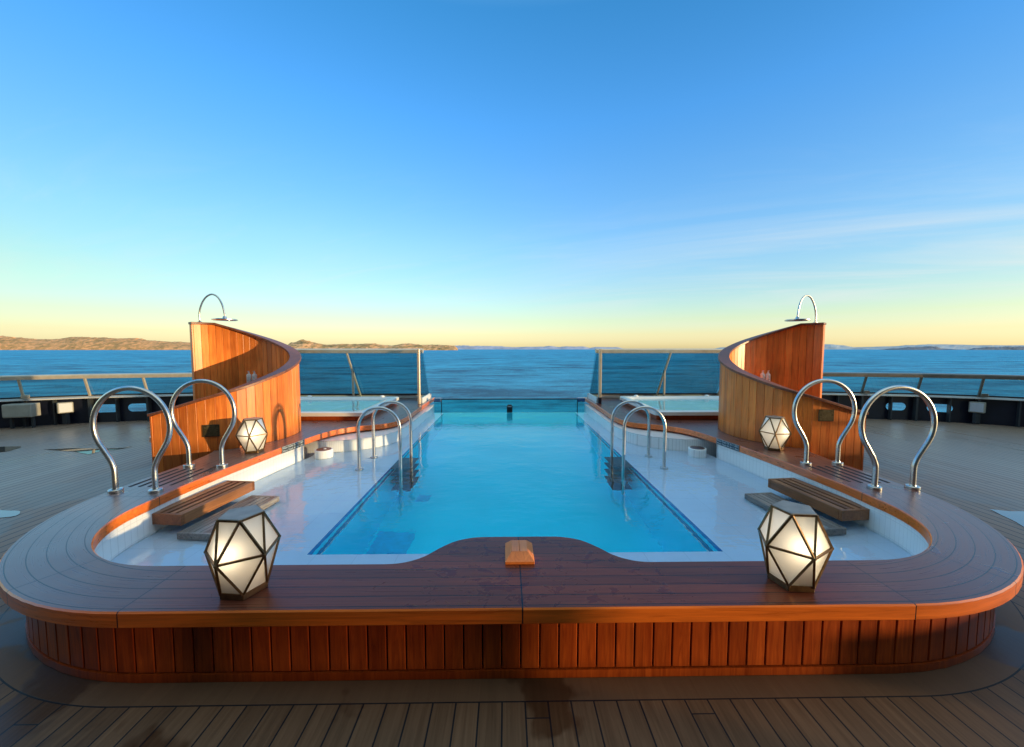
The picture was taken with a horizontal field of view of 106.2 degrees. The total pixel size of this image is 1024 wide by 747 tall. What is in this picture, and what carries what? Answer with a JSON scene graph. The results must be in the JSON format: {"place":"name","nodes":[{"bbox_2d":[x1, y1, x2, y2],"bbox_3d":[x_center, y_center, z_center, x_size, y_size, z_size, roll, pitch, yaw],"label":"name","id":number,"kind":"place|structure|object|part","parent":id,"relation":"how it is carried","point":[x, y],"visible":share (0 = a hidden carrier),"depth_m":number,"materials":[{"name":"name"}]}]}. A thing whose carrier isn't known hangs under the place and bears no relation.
{"place":"outdoors","nodes":[
{"label":"outdoors","id":0,"kind":"place"},
{"bbox_2d":[0,336,190,349],"bbox_3d":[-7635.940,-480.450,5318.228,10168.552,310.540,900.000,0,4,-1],"label":"coast hills","id":1,"kind":"structure","parent":0,"point":[67,343],"depth_m":5069.55,"materials":[{"name":"brown stone"}]},
{"bbox_2d":[288,339,457,349],"bbox_3d":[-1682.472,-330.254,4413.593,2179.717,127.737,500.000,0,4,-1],"label":"island hills","id":2,"kind":"structure","parent":0,"point":[302,344],"depth_m":4282.09,"materials":[{"name":"brown stone"}]},
{"bbox_2d":[0,419,1023,746],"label":"deck","id":3,"kind":"structure","parent":0,"point":[978,473],"depth_m":1.80,"materials":[{"name":"brown wood"}]},
{"bbox_2d":[0,510,19,517],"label":"puddle","id":4,"kind":"object","parent":3,"relation":"on","point":[4,513],"visible":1,"depth_m":3.80,"materials":[{"name":"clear liquid"}]},
{"bbox_2d":[0,446,20,451],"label":"puddle","id":5,"kind":"object","parent":3,"relation":"on","point":[6,448],"visible":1,"depth_m":6.27,"materials":[{"name":"grey liquid"}]},
{"bbox_2d":[1,403,40,428],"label":"steel cabinet","id":6,"kind":"object","parent":3,"relation":"on","point":[12,411],"visible":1,"depth_m":7.79,"materials":[{"name":"metal"}]},
{"bbox_3d":[-10.024,0.760,7.754,0.405,0.230,0.010,-1,4,-17],"label":"door","id":7,"kind":"part","parent":6,"relation":"part of","materials":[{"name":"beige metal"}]},
{"bbox_2d":[44,446,131,453],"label":"puddle","id":8,"kind":"object","parent":3,"relation":"on","point":[86,450],"visible":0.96,"depth_m":6.21,"materials":[{"name":"grey liquid"}]},
{"bbox_2d":[0,393,192,427],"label":"bulwark","id":9,"kind":"object","parent":3,"relation":"on","point":[81,413],"visible":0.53,"depth_m":8.42,"materials":[{"name":"black metal"}]},
{"bbox_2d":[56,402,73,423],"bbox_3d":[-9.566,0.847,8.232,0.116,0.465,0.230,2,4,33],"label":"deck speaker","id":10,"kind":"object","parent":9,"relation":"attached to","point":[65,409],"visible":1,"depth_m":8.21},
{"bbox_2d":[0,373,192,398],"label":"deck railing","id":11,"kind":"object","parent":9,"relation":"on","point":[84,377],"visible":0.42,"depth_m":8.27,"materials":[{"name":"silver metal"}]},
{"bbox_2d":[147,293,300,472],"bbox_3d":[-3.853,0.045,5.451,1.536,2.464,2.012,-2,4,-25],"label":"shower enclosure","id":12,"kind":"object","parent":3,"relation":"on","point":[227,357],"visible":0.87,"depth_m":5.21,"materials":[{"name":"brown wood"}]},
{"bbox_2d":[202,424,219,436],"bbox_3d":[-3.561,0.677,4.548,0.170,0.144,0.012,-1,4,-14],"label":"notice plaque","id":13,"kind":"object","parent":12,"relation":"attached to","point":[211,430],"visible":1,"depth_m":4.54,"materials":[{"name":"black metal"}]},
{"bbox_2d":[246,371,251,381],"bbox_3d":[-4.168,0.058,6.099,0.074,0.198,0.095,0,4,-6],"label":"soap bottle","id":14,"kind":"object","parent":12,"relation":"attached to","point":[249,377],"visible":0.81,"depth_m":6.06,"materials":[{"name":"white plastic"}]},
{"bbox_2d":[252,371,256,380],"bbox_3d":[-4.081,0.058,6.105,0.074,0.198,0.095,0,4,-2],"label":"soap bottle","id":15,"kind":"object","parent":12,"relation":"attached to","point":[254,376],"visible":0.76,"depth_m":6.07,"materials":[{"name":"white plastic"}]},
{"bbox_2d":[0,397,1023,682],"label":"pool surround","id":16,"kind":"object","parent":3,"relation":"on","point":[562,607],"visible":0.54,"depth_m":1.92,"materials":[{"name":"brown wood"}]},
{"bbox_2d":[89,386,172,493],"bbox_3d":[-3.197,0.553,3.236,0.676,0.903,0.099,0,4,-1],"label":"ring handrail","id":17,"kind":"object","parent":16,"relation":"on","point":[106,454],"visible":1,"depth_m":3.22,"materials":[{"name":"metal"}]},
{"bbox_2d":[169,379,236,467],"bbox_3d":[-3.163,0.508,3.940,0.676,0.903,0.099,0,4,-1],"label":"ring handrail","id":18,"kind":"object","parent":16,"relation":"on","point":[179,431],"visible":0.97,"depth_m":3.92,"materials":[{"name":"metal"}]},
{"bbox_2d":[204,505,280,600],"bbox_3d":[-1.349,0.892,1.911,0.327,0.399,0.312,0,4,5],"label":"lantern","id":19,"kind":"object","parent":16,"relation":"on","point":[240,550],"visible":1,"depth_m":1.85,"materials":[{"name":"white glass"}]},
{"bbox_2d":[235,417,267,453],"bbox_3d":[-3.035,0.724,4.497,0.327,0.399,0.312,-1,4,-21],"label":"lantern","id":20,"kind":"object","parent":16,"relation":"on","point":[251,435],"visible":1,"depth_m":4.43,"materials":[{"name":"white glass"}]},
{"bbox_2d":[281,440,304,453],"bbox_3d":[-2.805,0.934,4.929,0.012,0.080,0.410,1,4,8],"label":"depth sign","id":21,"kind":"object","parent":16,"relation":"attached to","point":[292,446],"visible":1,"depth_m":4.91,"materials":[{"name":"white tile"}]},
{"bbox_2d":[300,395,398,420],"bbox_3d":[-3.640,0.645,7.475,2.310,0.206,2.120,0,4,-1],"label":"hot tub","id":22,"kind":"object","parent":16,"relation":"on","point":[330,415],"visible":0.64,"depth_m":6.49,"materials":[{"name":"white wood"}]},
{"bbox_2d":[300,400,383,410],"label":"hot tub water","id":23,"kind":"structure","parent":22,"relation":"in","point":[331,405],"depth_m":7.63,"materials":[{"name":"blue liquid"}]},
{"bbox_2d":[296,349,430,403],"bbox_3d":[-3.647,0.030,8.908,3.319,1.212,1.120,0,4,-1],"label":"glass screen","id":24,"kind":"object","parent":16,"relation":"on","point":[422,397],"visible":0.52,"depth_m":8.54,"materials":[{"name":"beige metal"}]},
{"bbox_2d":[95,397,928,560],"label":"swimming pool","id":25,"kind":"structure","parent":16,"relation":"in","point":[124,536],"depth_m":4.62,"materials":[{"name":"white tile"}]},
{"bbox_2d":[152,480,254,525],"bbox_3d":[-2.765,1.152,3.486,0.290,0.090,0.790,0,4,5],"label":"wooden step","id":26,"kind":"object","parent":25,"relation":"attached to","point":[187,509],"visible":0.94,"depth_m":3.36,"materials":[{"name":"brown wood"}]},
{"bbox_2d":[177,495,279,539],"bbox_3d":[-2.449,1.256,3.382,0.290,0.067,0.780,0,4,5],"label":"wooden step","id":27,"kind":"object","parent":25,"relation":"on","point":[202,529],"visible":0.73,"depth_m":3.24,"materials":[{"name":"grey wood"}]},
{"bbox_2d":[314,447,332,458],"bbox_3d":[-2.587,1.108,5.285,0.236,0.164,0.236,0,4,-1],"label":"round pedestal","id":28,"kind":"object","parent":25,"relation":"on","point":[323,453],"visible":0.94,"depth_m":5.20,"materials":[{"name":"white tile"}]},
{"bbox_2d":[355,406,401,469],"bbox_3d":[-1.648,1.238,4.756,0.578,1.675,0.095,0,4,-1],"label":"pool handrail","id":29,"kind":"object","parent":25,"relation":"on","point":[391,412],"visible":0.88,"depth_m":4.71,"materials":[{"name":"metal"}]},
{"bbox_2d":[370,400,412,457],"bbox_3d":[-1.656,1.203,5.285,0.578,1.675,0.095,0,4,-1],"label":"pool handrail","id":30,"kind":"object","parent":25,"relation":"on","point":[410,426],"visible":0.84,"depth_m":5.24,"materials":[{"name":"metal"}]},
{"bbox_2d":[507,404,511,412],"bbox_3d":[-0.055,0.811,8.899,0.132,0.186,0.062,0,4,-1],"label":"sensor box","id":31,"kind":"object","parent":25,"relation":"attached to","point":[509,408],"visible":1,"depth_m":8.87,"materials":[{"name":"black plastic"}]},
{"bbox_2d":[111,412,912,565],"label":"pool water","id":32,"kind":"structure","parent":25,"relation":"in","point":[458,476],"depth_m":3.73,"materials":[{"name":"blue liquid"}]},
{"bbox_2d":[610,400,651,456],"bbox_3d":[1.652,1.200,5.334,0.578,1.675,0.095,0,4,-1],"label":"pool handrail","id":33,"kind":"object","parent":25,"relation":"on","point":[618,406],"visible":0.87,"depth_m":5.29,"materials":[{"name":"metal"}]},
{"bbox_2d":[622,406,667,468],"bbox_3d":[1.660,1.234,4.805,0.578,1.675,0.095,0,4,-1],"label":"pool handrail","id":34,"kind":"object","parent":25,"relation":"on","point":[658,412],"visible":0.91,"depth_m":4.76,"materials":[{"name":"metal"}]},
{"bbox_2d":[688,446,706,456],"bbox_3d":[2.583,1.108,5.361,0.236,0.156,0.236,0,4,-1],"label":"round pedestal","id":35,"kind":"object","parent":25,"relation":"on","point":[696,451],"visible":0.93,"depth_m":5.27,"materials":[{"name":"white tile"}]},
{"bbox_2d":[744,492,846,534],"bbox_3d":[2.501,1.251,3.455,0.290,0.067,0.780,0,4,-6],"label":"wooden step","id":36,"kind":"object","parent":25,"relation":"on","point":[765,500],"visible":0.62,"depth_m":3.60,"materials":[{"name":"grey wood"}]},
{"bbox_2d":[768,478,869,520],"bbox_3d":[2.814,1.147,3.568,0.290,0.090,0.790,0,4,-6],"label":"wooden step","id":37,"kind":"object","parent":25,"relation":"attached to","point":[838,507],"visible":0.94,"depth_m":3.44,"materials":[{"name":"brown wood"}]},
{"bbox_2d":[505,540,534,564],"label":"wooden block","id":38,"kind":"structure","parent":16,"relation":"on","point":[518,551],"depth_m":2.20,"materials":[{"name":"brown wood"}]},
{"bbox_2d":[587,349,722,403],"bbox_3d":[3.534,0.024,9.011,3.319,1.212,1.124,0,4,-1],"label":"glass screen","id":39,"kind":"object","parent":16,"relation":"on","point":[597,397],"visible":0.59,"depth_m":8.64,"materials":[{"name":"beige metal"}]},
{"bbox_2d":[620,395,718,419],"bbox_3d":[3.570,0.638,7.580,2.310,0.206,2.120,0,4,-1],"label":"hot tub","id":40,"kind":"object","parent":16,"relation":"on","point":[690,414],"visible":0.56,"depth_m":6.57,"materials":[{"name":"white wood"}]},
{"bbox_2d":[634,399,718,409],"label":"hot tub water","id":41,"kind":"structure","parent":40,"relation":"in","point":[686,404],"depth_m":7.77,"materials":[{"name":"blue liquid"}]},
{"bbox_2d":[716,438,738,451],"bbox_3d":[2.811,0.929,5.011,0.012,0.080,0.410,-1,4,-9],"label":"depth sign","id":42,"kind":"object","parent":16,"relation":"attached to","point":[729,445],"visible":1,"depth_m":5.00,"materials":[{"name":"tile"}]},
{"bbox_2d":[759,415,790,451],"bbox_3d":[3.168,0.717,4.611,0.327,0.399,0.312,-3,5,-41],"label":"lantern","id":43,"kind":"object","parent":16,"relation":"on","point":[775,432],"visible":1,"depth_m":4.54,"materials":[{"name":"white glass"}]},
{"bbox_2d":[757,500,833,592],"bbox_3d":[1.450,0.888,1.973,0.327,0.399,0.312,0,4,5],"label":"lantern","id":44,"kind":"object","parent":16,"relation":"on","point":[797,546],"visible":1,"depth_m":1.91,"materials":[{"name":"white glass"}]},
{"bbox_2d":[792,378,856,464],"bbox_3d":[3.262,0.503,4.019,0.676,0.903,0.099,0,4,-1],"label":"ring handrail","id":45,"kind":"object","parent":16,"relation":"on","point":[836,461],"visible":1,"depth_m":4.00,"materials":[{"name":"metal"}]},
{"bbox_2d":[858,385,937,489],"bbox_3d":[3.317,0.548,3.312,0.676,0.903,0.099,0,4,-1],"label":"ring handrail","id":46,"kind":"object","parent":16,"relation":"on","point":[874,485],"visible":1,"depth_m":3.30,"materials":[{"name":"metal"}]},
{"bbox_2d":[718,295,868,470],"bbox_3d":[3.841,0.037,5.564,1.536,2.464,2.012,2,4,24],"label":"shower enclosure","id":47,"kind":"object","parent":3,"relation":"on","point":[790,359],"visible":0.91,"depth_m":5.30,"materials":[{"name":"brown wood"}]},
{"bbox_2d":[765,371,769,380],"bbox_3d":[4.137,0.050,6.221,0.074,0.198,0.095,0,4,5],"label":"soap bottle","id":48,"kind":"object","parent":47,"relation":"attached to","point":[767,376],"visible":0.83,"depth_m":6.18,"materials":[{"name":"white plastic"}]},
{"bbox_2d":[818,409,833,421],"bbox_3d":[3.769,0.503,4.607,0.170,0.144,0.012,0,4,6],"label":"notice plaque","id":49,"kind":"object","parent":47,"relation":"attached to","point":[825,414],"visible":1,"depth_m":4.60,"materials":[{"name":"gold metal"}]},
{"bbox_2d":[822,392,1023,426],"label":"bulwark","id":50,"kind":"object","parent":3,"relation":"on","point":[1004,411],"visible":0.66,"depth_m":8.56,"materials":[{"name":"blue paint"}]},
{"bbox_2d":[822,372,1023,397],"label":"deck railing","id":51,"kind":"object","parent":50,"relation":"on","point":[921,376],"visible":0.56,"depth_m":8.50,"materials":[{"name":"silver metal"}]},
{"bbox_2d":[968,401,985,423],"bbox_3d":[10.005,0.845,8.270,0.117,0.465,0.230,-2,4,-32],"label":"deck speaker","id":52,"kind":"object","parent":50,"relation":"attached to","point":[977,409],"visible":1,"depth_m":8.25},
{"bbox_2d":[990,509,1023,526],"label":"puddle","id":53,"kind":"object","parent":3,"relation":"on","point":[1017,517],"visible":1,"depth_m":3.75,"materials":[{"name":"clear liquid"}]},
{"bbox_2d":[0,349,1023,412],"bbox_3d":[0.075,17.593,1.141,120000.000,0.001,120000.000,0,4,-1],"label":"sea","id":54,"kind":"structure","parent":0,"point":[511,373],"depth_m":284.14,"materials":[{"name":"liquid"}]},
{"bbox_2d":[0,0,1023,348],"label":"sky","id":55,"kind":"structure","parent":0,"point":[625,174],"materials":[{"name":"blue"}]},
{"bbox_2d":[456,345,622,348],"bbox_3d":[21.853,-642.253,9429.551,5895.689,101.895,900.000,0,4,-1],"label":"hills","id":56,"kind":"structure","parent":0,"point":[502,347],"depth_m":9189.95,"materials":[{"name":"grey stone"}]},
{"bbox_2d":[715,344,1023,348],"bbox_3d":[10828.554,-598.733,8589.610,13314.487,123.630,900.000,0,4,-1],"label":"grey hills","id":57,"kind":"structure","parent":0,"point":[833,346],"depth_m":8373.24,"materials":[{"name":"grey stone"}]},
{"bbox_2d":[882,346,957,349],"bbox_3d":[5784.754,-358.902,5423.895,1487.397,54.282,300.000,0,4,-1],"label":"dark islet","id":58,"kind":"object","parent":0,"point":[924,348],"visible":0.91,"depth_m":5325.81,"materials":[{"name":"grey stone"}]},
{"bbox_2d":[967,346,1023,349],"bbox_3d":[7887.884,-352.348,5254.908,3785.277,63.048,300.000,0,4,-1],"label":"dark islet","id":59,"kind":"object","parent":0,"point":[1003,348],"visible":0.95,"depth_m":5136.04,"materials":[{"name":"grey stone"}]}
]}

